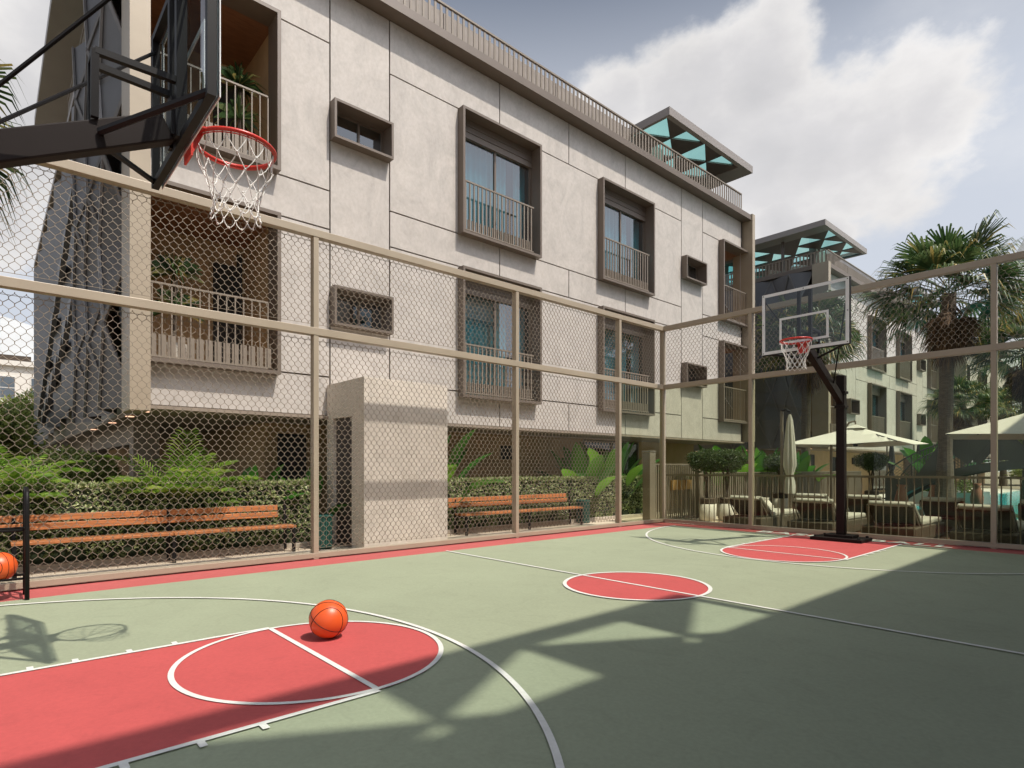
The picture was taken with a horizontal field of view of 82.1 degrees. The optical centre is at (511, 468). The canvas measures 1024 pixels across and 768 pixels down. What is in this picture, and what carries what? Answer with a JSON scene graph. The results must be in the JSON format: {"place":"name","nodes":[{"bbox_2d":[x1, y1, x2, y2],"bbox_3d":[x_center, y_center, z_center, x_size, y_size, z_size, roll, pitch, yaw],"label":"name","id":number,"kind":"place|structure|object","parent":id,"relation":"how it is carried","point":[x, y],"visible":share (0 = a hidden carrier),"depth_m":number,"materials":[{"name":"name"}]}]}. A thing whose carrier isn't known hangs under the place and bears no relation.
{"place":"outdoors","nodes":[
{"label":"outdoors","id":0,"kind":"place"},
{"bbox_2d":[0,521,607,590],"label":"paving","id":1,"kind":"structure","parent":0,"point":[132,566],"depth_m":7.90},
{"bbox_2d":[0,503,295,577],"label":"park bench","id":2,"kind":"object","parent":1,"relation":"on","point":[78,516],"visible":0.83,"depth_m":7.61,"materials":[{"name":"brown wood"}]},
{"bbox_2d":[319,514,332,548],"bbox_3d":[-2.910,0.960,9.011,0.319,0.520,0.319,0,0,-42],"label":"litter bin","id":3,"kind":"object","parent":1,"relation":"on","point":[326,532],"visible":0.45,"depth_m":8.90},
{"bbox_2d":[327,376,446,547],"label":"service block","id":4,"kind":"structure","parent":1,"relation":"on","point":[413,470],"depth_m":9.24,"materials":[{"name":"paint"}]},
{"bbox_2d":[336,417,351,544],"bbox_3d":[-2.632,0.195,9.353,0.030,2.010,0.660,0,0,-42],"label":"door","id":5,"kind":"structure","parent":4,"relation":"in","point":[344,423],"depth_m":9.37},
{"bbox_2d":[447,492,582,535],"bbox_3d":[0.172,0.869,11.865,3.340,0.702,0.412,0,0,-42],"label":"park bench","id":6,"kind":"object","parent":1,"relation":"on","point":[454,505],"visible":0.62,"depth_m":11.70,"materials":[{"name":"brown wood"}]},
{"bbox_2d":[576,499,589,522],"bbox_3d":[1.601,0.960,13.253,0.319,0.520,0.319,0,0,-42],"label":"litter bin","id":7,"kind":"object","parent":1,"relation":"on","point":[584,512],"visible":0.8,"depth_m":13.14,"materials":[{"name":"metal"}]},
{"bbox_2d":[0,526,1023,767],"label":"court surface","id":8,"kind":"object","parent":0,"point":[695,682],"visible":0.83,"depth_m":3.51,"materials":[{"name":"green paint"}]},
{"bbox_2d":[0,536,897,767],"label":"court key paint","id":9,"kind":"object","parent":8,"relation":"on","point":[97,712],"visible":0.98,"depth_m":3.02,"materials":[{"name":"red paint"}]},
{"bbox_2d":[309,599,347,638],"bbox_3d":[-1.184,0.970,3.796,0.247,0.247,0.246,30,11,-15],"label":"basketball","id":10,"kind":"object","parent":9,"relation":"on","point":[328,618],"visible":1,"depth_m":3.71,"materials":[{"name":"orange rubber"}]},
{"bbox_2d":[762,276,872,542],"bbox_3d":[4.425,-0.705,8.441,2.055,3.586,1.161,0,0,-42],"label":"basketball hoop","id":11,"kind":"object","parent":9,"relation":"on","point":[837,390],"visible":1,"depth_m":8.45,"materials":[{"name":"black paint"}]},
{"bbox_2d":[0,525,1023,767],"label":"court lines","id":12,"kind":"object","parent":8,"relation":"on","point":[551,740],"visible":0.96,"depth_m":3.30,"materials":[{"name":"white paint"}]},
{"bbox_2d":[0,522,1023,601],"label":"court border","id":13,"kind":"object","parent":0,"point":[43,591],"visible":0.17,"depth_m":7.05,"materials":[{"name":"red paint"}]},
{"bbox_2d":[0,486,29,599],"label":"ball rack","id":14,"kind":"object","parent":13,"relation":"on","point":[25,574],"visible":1,"depth_m":4.90,"materials":[{"name":"metal"}]},
{"bbox_2d":[0,552,17,578],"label":"basketball","id":15,"kind":"object","parent":14,"relation":"on","point":[8,565],"visible":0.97,"depth_m":4.85,"materials":[{"name":"orange rubber"}]},
{"bbox_2d":[0,0,276,230],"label":"basketball hoop","id":16,"kind":"object","parent":13,"relation":"on","point":[178,134],"visible":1,"depth_m":2.81,"materials":[{"name":"black paint"}]},
{"bbox_2d":[0,160,665,590],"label":"chain link fence","id":17,"kind":"object","parent":13,"relation":"on","point":[316,332],"visible":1,"depth_m":7.14,"materials":[{"name":"metal"}]},
{"bbox_2d":[664,251,1023,549],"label":"chain link fence","id":18,"kind":"object","parent":13,"relation":"on","point":[994,347],"visible":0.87,"depth_m":9.10,"materials":[{"name":"metal"}]},
{"bbox_2d":[757,531,952,547],"bbox_3d":[5.260,1.094,9.261,0.304,0.001,2.780,0,0,-42],"label":"court lettering","id":19,"kind":"object","parent":13,"relation":"on","point":[874,540],"visible":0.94,"depth_m":8.84},
{"bbox_2d":[0,240,1023,471],"bbox_3d":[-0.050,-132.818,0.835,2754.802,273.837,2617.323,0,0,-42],"label":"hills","id":20,"kind":"structure","parent":0,"point":[15,336],"depth_m":374.75,"materials":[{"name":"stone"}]},
{"bbox_2d":[0,0,1023,325],"label":"sky","id":21,"kind":"structure","parent":0,"point":[881,121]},
{"bbox_2d":[332,472,1019,544],"bbox_3d":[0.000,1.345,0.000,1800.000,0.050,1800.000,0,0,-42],"label":"ground","id":22,"kind":"structure","parent":0,"point":[1015,484],"depth_m":46.14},
{"bbox_2d":[0,59,38,244],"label":"fan palm","id":23,"kind":"object","parent":22,"relation":"on","point":[2,174],"visible":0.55,"depth_m":8.42,"materials":[{"name":"green plant"}]},
{"bbox_2d":[0,354,42,451],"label":"white house","id":24,"kind":"structure","parent":22,"relation":"on","point":[14,374],"depth_m":42.02,"materials":[{"name":"clear paint"}]},
{"bbox_2d":[0,375,15,397],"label":"window","id":25,"kind":"structure","parent":24,"relation":"in","point":[8,379],"depth_m":41.71,"materials":[{"name":"grey glass"}]},
{"bbox_2d":[30,378,33,399],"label":"window","id":26,"kind":"structure","parent":24,"relation":"in","point":[31,379],"depth_m":42.62,"materials":[{"name":"white glass"}]},
{"bbox_2d":[0,400,44,462],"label":"tree","id":27,"kind":"object","parent":22,"relation":"on","point":[8,430],"visible":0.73,"depth_m":18.16,"materials":[{"name":"green plant"}]},
{"bbox_2d":[0,388,64,462],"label":"tree","id":28,"kind":"object","parent":22,"relation":"on","point":[26,400],"visible":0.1,"depth_m":24.79,"materials":[{"name":"green plant"}]},
{"bbox_2d":[0,444,93,503],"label":"areca palm","id":29,"kind":"object","parent":22,"relation":"on","point":[14,474],"visible":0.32,"depth_m":7.00,"materials":[{"name":"green plant"}]},
{"bbox_2d":[0,450,121,489],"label":"tree","id":30,"kind":"object","parent":22,"relation":"on","point":[102,474],"visible":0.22,"depth_m":10.82,"materials":[{"name":"green plant"}]},
{"bbox_2d":[25,444,124,487],"bbox_3d":[-9.687,0.354,12.670,2.534,1.741,2.465,0,0,-15],"label":"tree","id":31,"kind":"object","parent":22,"relation":"on","point":[62,451],"depth_m":12.17,"materials":[{"name":"green plant"}]},
{"bbox_2d":[0,477,310,565],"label":"hedge","id":32,"kind":"object","parent":22,"relation":"on","point":[76,552],"visible":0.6,"depth_m":7.80,"materials":[{"name":"green plant"}]},
{"bbox_2d":[99,427,262,506],"bbox_3d":[-4.931,0.324,8.569,2.485,1.800,2.387,0,0,-42],"label":"areca palm","id":33,"kind":"object","parent":22,"relation":"on","point":[155,479],"visible":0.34,"depth_m":8.21,"materials":[{"name":"green plant"}]},
{"bbox_2d":[211,464,306,498],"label":"broad leaf plant","id":34,"kind":"object","parent":22,"relation":"on","point":[255,469],"visible":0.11,"depth_m":9.16,"materials":[{"name":"green plant"}]},
{"bbox_2d":[279,468,348,533],"bbox_3d":[-3.422,0.586,9.708,1.648,1.294,1.345,0,0,-13],"label":"broad leaf plant","id":35,"kind":"object","parent":22,"relation":"on","point":[335,509],"visible":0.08,"depth_m":9.50,"materials":[{"name":"green plant"}]},
{"bbox_2d":[17,513,642,573],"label":"kerb","id":36,"kind":"structure","parent":22,"relation":"on","point":[108,561],"depth_m":8.13,"materials":[{"name":"concrete"}]},
{"bbox_2d":[447,474,642,529],"bbox_3d":[0.796,0.680,13.072,7.074,1.122,0.558,0,0,-42],"label":"hedge","id":37,"kind":"object","parent":36,"relation":"on","point":[632,503],"visible":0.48,"depth_m":12.79,"materials":[{"name":"green plant"}]},
{"bbox_2d":[34,0,754,513],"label":"apartment building","id":38,"kind":"structure","parent":22,"relation":"on","point":[422,130],"depth_m":11.19,"materials":[{"name":"concrete"}]},
{"bbox_2d":[151,251,204,359],"bbox_3d":[-4.976,-2.342,8.636,0.911,1.644,0.842,0,0,22],"label":"potted plant","id":39,"kind":"object","parent":38,"relation":"on","point":[170,271],"visible":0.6,"depth_m":8.60,"materials":[{"name":"green plant"}]},
{"bbox_2d":[212,60,266,154],"bbox_3d":[-4.297,-5.482,9.226,0.911,1.644,0.842,0,0,-35],"label":"potted plant","id":40,"kind":"object","parent":38,"relation":"on","point":[235,75],"visible":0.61,"depth_m":9.20,"materials":[{"name":"green plant"}]},
{"bbox_2d":[277,434,305,485],"bbox_3d":[-4.020,0.150,10.742,0.510,1.560,0.060,0,0,-42],"label":"ground floor window","id":41,"kind":"structure","parent":38,"relation":"in","point":[291,440],"depth_m":10.75,"materials":[{"name":"black glass"}]},
{"bbox_2d":[329,97,393,162],"bbox_3d":[-2.819,-5.770,10.365,1.100,0.640,0.980,0,0,-42],"label":"window","id":42,"kind":"structure","parent":38,"relation":"in","point":[353,127],"depth_m":10.27,"materials":[{"name":"brown metal"}]},
{"bbox_2d":[329,284,393,335],"bbox_3d":[-2.819,-2.695,10.365,1.100,0.650,0.980,0,0,-42],"label":"window","id":43,"kind":"structure","parent":38,"relation":"in","point":[359,317],"depth_m":10.40,"materials":[{"name":"brown metal"}]},
{"bbox_2d":[457,105,541,259],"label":"window","id":44,"kind":"structure","parent":38,"relation":"in","point":[500,168],"depth_m":12.33,"materials":[{"name":"brown metal"}]},
{"bbox_2d":[457,265,541,404],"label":"window","id":45,"kind":"structure","parent":38,"relation":"in","point":[478,289],"depth_m":12.33,"materials":[{"name":"brown metal"}]},
{"bbox_2d":[500,446,511,459],"bbox_3d":[-0.133,-0.385,14.211,0.330,0.330,0.060,0,0,-42],"label":"ground floor window","id":46,"kind":"structure","parent":38,"relation":"in","point":[503,450],"depth_m":14.20,"materials":[{"name":"black glass"}]},
{"bbox_2d":[585,441,636,475],"bbox_3d":[2.863,0.210,16.913,2.400,1.980,0.020,0,0,-42],"label":"glass door","id":47,"kind":"structure","parent":38,"relation":"in","point":[632,458],"depth_m":17.33,"materials":[{"name":"grey glass"}]},
{"bbox_2d":[597,177,654,296],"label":"window","id":48,"kind":"structure","parent":38,"relation":"in","point":[626,219],"depth_m":15.22,"materials":[{"name":"brown metal"}]},
{"bbox_2d":[597,305,654,415],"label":"window","id":49,"kind":"structure","parent":38,"relation":"in","point":[636,400],"depth_m":15.29,"materials":[{"name":"brown metal"}]},
{"bbox_2d":[681,255,706,286],"bbox_3d":[5.036,-5.740,17.378,1.100,0.640,0.980,0,0,-42],"label":"window","id":50,"kind":"structure","parent":38,"relation":"in","point":[693,270],"depth_m":17.27,"materials":[{"name":"brown metal"}]},
{"bbox_2d":[681,362,706,387],"bbox_3d":[5.036,-2.705,17.378,1.100,0.630,0.980,0,0,-42],"label":"window","id":51,"kind":"structure","parent":38,"relation":"in","point":[685,364],"depth_m":17.33,"materials":[{"name":"brown metal"}]},
{"bbox_2d":[447,430,504,510],"bbox_3d":[-1.537,0.237,11.440,2.622,1.994,2.845,0,0,-8],"label":"broad leaf plant","id":52,"kind":"object","parent":22,"relation":"on","point":[465,470],"visible":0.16,"depth_m":10.99,"materials":[{"name":"green plant"}]},
{"bbox_2d":[523,442,624,495],"bbox_3d":[1.556,0.293,14.552,2.385,1.879,2.537,0,0,15],"label":"broad leaf plant","id":53,"kind":"object","parent":22,"relation":"on","point":[588,469],"visible":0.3,"depth_m":14.04,"materials":[{"name":"green plant"}]},
{"bbox_2d":[556,441,659,492],"bbox_3d":[2.280,0.253,15.069,3.225,1.960,2.808,0,0,-42],"label":"broad leaf plant","id":54,"kind":"object","parent":22,"relation":"on","point":[633,472],"visible":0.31,"depth_m":14.55,"materials":[{"name":"green plant"}]},
{"bbox_2d":[975,385,1021,485],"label":"fan palm","id":55,"kind":"object","parent":22,"relation":"on","point":[1003,415],"visible":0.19,"depth_m":40.63,"materials":[{"name":"green plant"}]},
{"bbox_2d":[1003,460,1021,480],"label":"tree","id":56,"kind":"object","parent":22,"relation":"on","point":[1018,472],"visible":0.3,"depth_m":36.02,"materials":[{"name":"green plant"}]},
{"bbox_2d":[593,508,792,524],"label":"paving path","id":57,"kind":"structure","parent":0,"point":[641,518],"depth_m":14.12,"materials":[{"name":"beige stone"}]},
{"bbox_2d":[642,451,703,522],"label":"garden gate","id":58,"kind":"structure","parent":57,"relation":"on","point":[651,488],"depth_m":13.73,"materials":[{"name":"brown metal"}]},
{"bbox_2d":[686,447,729,521],"bbox_3d":[4.564,0.358,13.721,1.010,1.725,1.012,0,0,-42],"label":"potted tree","id":59,"kind":"object","parent":57,"relation":"on","point":[706,464],"visible":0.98,"depth_m":13.56,"materials":[{"name":"green plant"}]},
{"bbox_2d":[683,444,763,494],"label":"broad leaf plant","id":60,"kind":"object","parent":57,"relation":"on","point":[745,466],"visible":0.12,"depth_m":16.80,"materials":[{"name":"green plant"}]},
{"bbox_2d":[713,448,747,520],"bbox_3d":[5.055,0.358,13.859,1.012,1.725,1.010,0,0,-21],"label":"potted tree","id":61,"kind":"object","parent":57,"relation":"on","point":[734,456],"visible":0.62,"depth_m":13.69,"materials":[{"name":"green plant"}]},
{"bbox_2d":[742,445,800,477],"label":"broad leaf plant","id":62,"kind":"object","parent":57,"relation":"on","point":[760,459],"visible":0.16,"depth_m":18.55,"materials":[{"name":"green plant"}]},
{"bbox_2d":[763,452,798,508],"bbox_3d":[7.529,0.375,16.503,1.010,1.690,1.012,0,0,12],"label":"potted tree","id":63,"kind":"object","parent":57,"relation":"on","point":[772,463],"visible":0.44,"depth_m":16.39,"materials":[{"name":"green plant"}]},
{"bbox_2d":[705,471,860,515],"bbox_3d":[8.781,0.655,18.506,11.050,1.130,0.525,0,0,-42],"label":"slat fence","id":64,"kind":"object","parent":57,"relation":"on","point":[811,486],"visible":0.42,"depth_m":17.22,"materials":[{"name":"brown metal"}]},
{"bbox_2d":[758,451,834,481],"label":"broad leaf plant","id":65,"kind":"object","parent":57,"relation":"on","point":[803,460],"visible":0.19,"depth_m":19.72,"materials":[{"name":"green plant"}]},
{"bbox_2d":[755,290,868,465],"bbox_3d":[10.729,-2.677,21.941,4.311,7.794,4.455,0,0,-26],"label":"fan palm","id":66,"kind":"object","parent":57,"relation":"on","point":[805,383],"visible":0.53,"depth_m":21.54,"materials":[{"name":"green plant"}]},
{"bbox_2d":[694,219,938,494],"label":"apartment building","id":67,"kind":"structure","parent":0,"point":[886,398],"depth_m":26.05,"materials":[{"name":"paint"}]},
{"bbox_2d":[810,454,814,470],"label":"ground floor window","id":68,"kind":"structure","parent":67,"relation":"in","point":[812,458],"depth_m":26.38,"materials":[{"name":"glass"}]},
{"bbox_2d":[833,457,835,470],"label":"ground floor window","id":69,"kind":"structure","parent":67,"relation":"in","point":[834,458],"depth_m":28.10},
{"bbox_2d":[847,398,859,414],"bbox_3d":[14.799,-2.695,25.692,1.100,0.650,0.380,0,0,-42],"label":"window","id":70,"kind":"structure","parent":67,"relation":"in","point":[853,405],"depth_m":25.90,"materials":[{"name":"brown metal"}]},
{"bbox_2d":[851,327,859,344],"bbox_3d":[14.799,-5.770,25.692,1.100,0.640,0.380,0,0,-42],"label":"window","id":71,"kind":"structure","parent":67,"relation":"in","point":[851,327],"depth_m":25.90,"materials":[{"name":"brown metal"}]},
{"bbox_2d":[867,315,886,373],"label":"window","id":72,"kind":"structure","parent":67,"relation":"in","point":[882,369],"depth_m":27.94,"materials":[{"name":"brown metal"}]},
{"bbox_2d":[867,383,886,433],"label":"window","id":73,"kind":"structure","parent":67,"relation":"in","point":[876,394],"depth_m":28.21,"materials":[{"name":"brown metal"}]},
{"bbox_2d":[873,458,885,490],"bbox_3d":[20.282,0.210,32.464,2.400,1.980,0.020,0,0,-42],"label":"glass door","id":74,"kind":"structure","parent":67,"relation":"in","point":[882,472],"depth_m":32.55,"materials":[{"name":"grey glass"}]},
{"bbox_2d":[896,330,911,381],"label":"window","id":75,"kind":"structure","parent":67,"relation":"in","point":[903,369],"depth_m":30.73,"materials":[{"name":"brown metal"}]},
{"bbox_2d":[896,391,911,439],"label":"window","id":76,"kind":"structure","parent":67,"relation":"in","point":[903,399],"depth_m":30.91,"materials":[{"name":"brown metal"}]},
{"bbox_2d":[917,360,925,371],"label":"window","id":77,"kind":"structure","parent":67,"relation":"in","point":[921,364],"depth_m":32.77,"materials":[{"name":"brown metal"}]},
{"bbox_2d":[917,414,925,425],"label":"window","id":78,"kind":"structure","parent":67,"relation":"in","point":[923,421],"depth_m":32.56,"materials":[{"name":"brown metal"}]},
{"bbox_2d":[698,521,949,543],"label":"pool deck","id":79,"kind":"structure","parent":0,"point":[942,536],"depth_m":10.61,"materials":[{"name":"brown wood"}]},
{"bbox_2d":[723,495,799,529],"bbox_3d":[5.273,0.878,12.375,1.850,0.663,0.800,0,0,-42],"label":"sun lounger","id":80,"kind":"object","parent":79,"relation":"on","point":[769,514],"visible":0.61,"depth_m":11.92,"materials":[{"name":"wicker"}]},
{"bbox_2d":[763,497,773,507],"bbox_3d":[5.916,0.950,13.794,0.440,0.540,0.440,0,0,-42],"label":"towel","id":81,"kind":"object","parent":80,"relation":"on","point":[769,503],"visible":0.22,"depth_m":13.67,"materials":[{"name":"white fabric"}]},
{"bbox_2d":[776,408,796,526],"bbox_3d":[5.466,0.004,11.821,0.440,2.433,0.523,0,0,-42],"label":"closed parasol","id":82,"kind":"object","parent":79,"relation":"on","point":[788,461],"visible":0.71,"depth_m":11.68,"materials":[{"name":"beige fabric"}]},
{"bbox_2d":[793,493,849,518],"bbox_3d":[7.156,0.878,13.494,1.850,0.663,0.800,0,0,-42],"label":"sun lounger","id":83,"kind":"object","parent":79,"relation":"on","point":[811,495],"visible":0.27,"depth_m":12.95,"materials":[{"name":"fabric"}]},
{"bbox_2d":[787,498,866,533],"bbox_3d":[6.115,0.878,11.357,1.850,0.663,0.800,0,0,-42],"label":"sun lounger","id":84,"kind":"object","parent":79,"relation":"on","point":[824,516],"visible":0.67,"depth_m":10.96,"materials":[{"name":"wicker"}]},
{"bbox_2d":[666,474,1023,549],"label":"pool railing","id":85,"kind":"object","parent":79,"relation":"on","point":[890,477],"visible":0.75,"depth_m":9.55,"materials":[{"name":"brown metal"}]},
{"bbox_2d":[795,420,927,498],"bbox_3d":[8.588,0.004,14.705,2.500,2.432,2.500,0,0,-42],"label":"open parasol","id":86,"kind":"object","parent":79,"relation":"on","point":[859,436],"visible":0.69,"depth_m":14.52,"materials":[{"name":"fabric"}]},
{"bbox_2d":[848,494,882,523],"bbox_3d":[7.897,0.878,12.814,1.850,0.663,0.800,0,0,-42],"label":"sun lounger","id":87,"kind":"object","parent":79,"relation":"on","point":[857,502],"visible":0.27,"depth_m":12.39,"materials":[{"name":"fabric"}]},
{"bbox_2d":[862,500,943,541],"bbox_3d":[6.947,0.878,10.425,1.850,0.663,0.800,0,0,-42],"label":"sun lounger","id":88,"kind":"object","parent":79,"relation":"on","point":[926,522],"visible":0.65,"depth_m":9.98,"materials":[{"name":"fabric"}]},
{"bbox_2d":[919,497,963,532],"bbox_3d":[8.809,0.878,11.792,1.850,0.663,0.800,0,0,-42],"label":"sun lounger","id":89,"kind":"object","parent":79,"relation":"on","point":[942,509],"visible":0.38,"depth_m":11.34,"materials":[{"name":"wicker"}]},
{"bbox_2d":[946,413,1023,439],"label":"open parasol","id":90,"kind":"object","parent":79,"relation":"on","point":[1010,428],"visible":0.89,"depth_m":10.74,"materials":[{"name":"fabric"}]},
{"bbox_2d":[950,503,1023,549],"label":"sun lounger","id":91,"kind":"object","parent":79,"relation":"on","point":[986,523],"visible":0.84,"depth_m":9.02,"materials":[{"name":"wicker"}]},
{"bbox_2d":[1018,499,1023,520],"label":"sun lounger","id":92,"kind":"object","parent":79,"relation":"on","point":[1022,510],"visible":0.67,"depth_m":10.44,"materials":[{"name":"wicker"}]},
{"bbox_2d":[894,485,908,501],"bbox_3d":[10.960,0.860,16.554,0.340,0.820,0.340,0,0,-42],"label":"amphora","id":93,"kind":"object","parent":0,"point":[902,492],"visible":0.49,"depth_m":16.46,"materials":[{"name":"ceramic"}]},
{"bbox_2d":[913,440,919,474],"bbox_3d":[17.182,-0.006,25.074,0.523,2.453,0.440,0,0,25],"label":"closed parasol","id":94,"kind":"object","parent":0,"point":[918,448],"visible":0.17,"depth_m":25.01,"materials":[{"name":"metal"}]},
{"bbox_2d":[879,488,1019,515],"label":"pool terrace","id":95,"kind":"structure","parent":0,"point":[999,490],"depth_m":32.98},
{"bbox_2d":[853,452,890,494],"bbox_3d":[11.009,0.340,18.011,1.010,1.759,1.012,0,0,-39],"label":"potted tree","id":96,"kind":"object","parent":95,"relation":"on","point":[865,462],"visible":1,"depth_m":17.86,"materials":[{"name":"green plant"}]},
{"bbox_2d":[882,446,894,498],"bbox_3d":[15.108,-0.006,23.620,0.440,2.453,0.523,0,0,-42],"label":"closed parasol","id":97,"kind":"object","parent":95,"relation":"on","point":[891,457],"visible":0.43,"depth_m":23.45,"materials":[{"name":"fabric"}]},
{"bbox_2d":[851,209,1023,497],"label":"fan palm","id":98,"kind":"object","parent":95,"relation":"on","point":[948,248],"visible":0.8,"depth_m":15.68,"materials":[{"name":"green plant"}]},
{"bbox_2d":[909,479,989,504],"bbox_3d":[15.241,0.812,20.716,2.208,0.976,2.207,0,0,-42],"label":"planter box","id":99,"kind":"object","parent":95,"relation":"on","point":[960,493],"visible":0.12,"depth_m":19.87,"materials":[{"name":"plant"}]},
{"bbox_2d":[889,436,990,491],"bbox_3d":[14.590,-0.152,20.626,2.449,1.969,2.813,0,0,-1],"label":"broad leaf plant","id":100,"kind":"object","parent":99,"relation":"on","point":[905,452],"visible":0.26,"depth_m":20.36,"materials":[{"name":"green plant"}]},
{"bbox_2d":[917,375,1011,490],"bbox_3d":[22.739,-1.742,29.865,3.986,5.924,3.858,0,0,12],"label":"fan palm","id":101,"kind":"object","parent":95,"relation":"on","point":[964,416],"visible":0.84,"depth_m":29.43,"materials":[{"name":"green plant"}]},
{"bbox_2d":[955,307,1023,499],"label":"fan palm","id":102,"kind":"object","parent":95,"relation":"on","point":[1014,378],"visible":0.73,"depth_m":19.97,"materials":[{"name":"green plant"}]},
{"bbox_2d":[885,439,1023,500],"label":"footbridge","id":103,"kind":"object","parent":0,"point":[967,452],"visible":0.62,"depth_m":16.41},
{"bbox_2d":[903,333,1012,484],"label":"apartment building","id":104,"kind":"structure","parent":0,"point":[976,423],"depth_m":42.55,"materials":[{"name":"stone"}]},
{"bbox_2d":[978,371,986,399],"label":"window","id":105,"kind":"structure","parent":104,"relation":"in","point":[984,378],"depth_m":43.91,"materials":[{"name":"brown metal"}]},
{"bbox_2d":[978,416,986,424],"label":"window","id":106,"kind":"structure","parent":104,"relation":"in","point":[979,422],"depth_m":43.90,"materials":[{"name":"brown metal"}]},
{"bbox_2d":[916,491,1019,519],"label":"pool water","id":107,"kind":"structure","parent":0,"point":[1015,498],"depth_m":23.38,"materials":[{"name":"teal liquid"}]},
{"bbox_2d":[928,485,934,496],"bbox_3d":[11.649,0.860,16.232,0.340,0.820,0.340,0,0,-42],"label":"amphora","id":108,"kind":"object","parent":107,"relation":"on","point":[932,490],"visible":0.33,"depth_m":16.17,"materials":[{"name":"ceramic"}]},
{"bbox_2d":[970,483,983,503],"bbox_3d":[14.038,0.860,17.761,0.340,0.820,0.340,0,0,-42],"label":"amphora","id":109,"kind":"object","parent":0,"point":[977,494],"visible":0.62,"depth_m":17.66,"materials":[{"name":"ceramic"}]}
]}

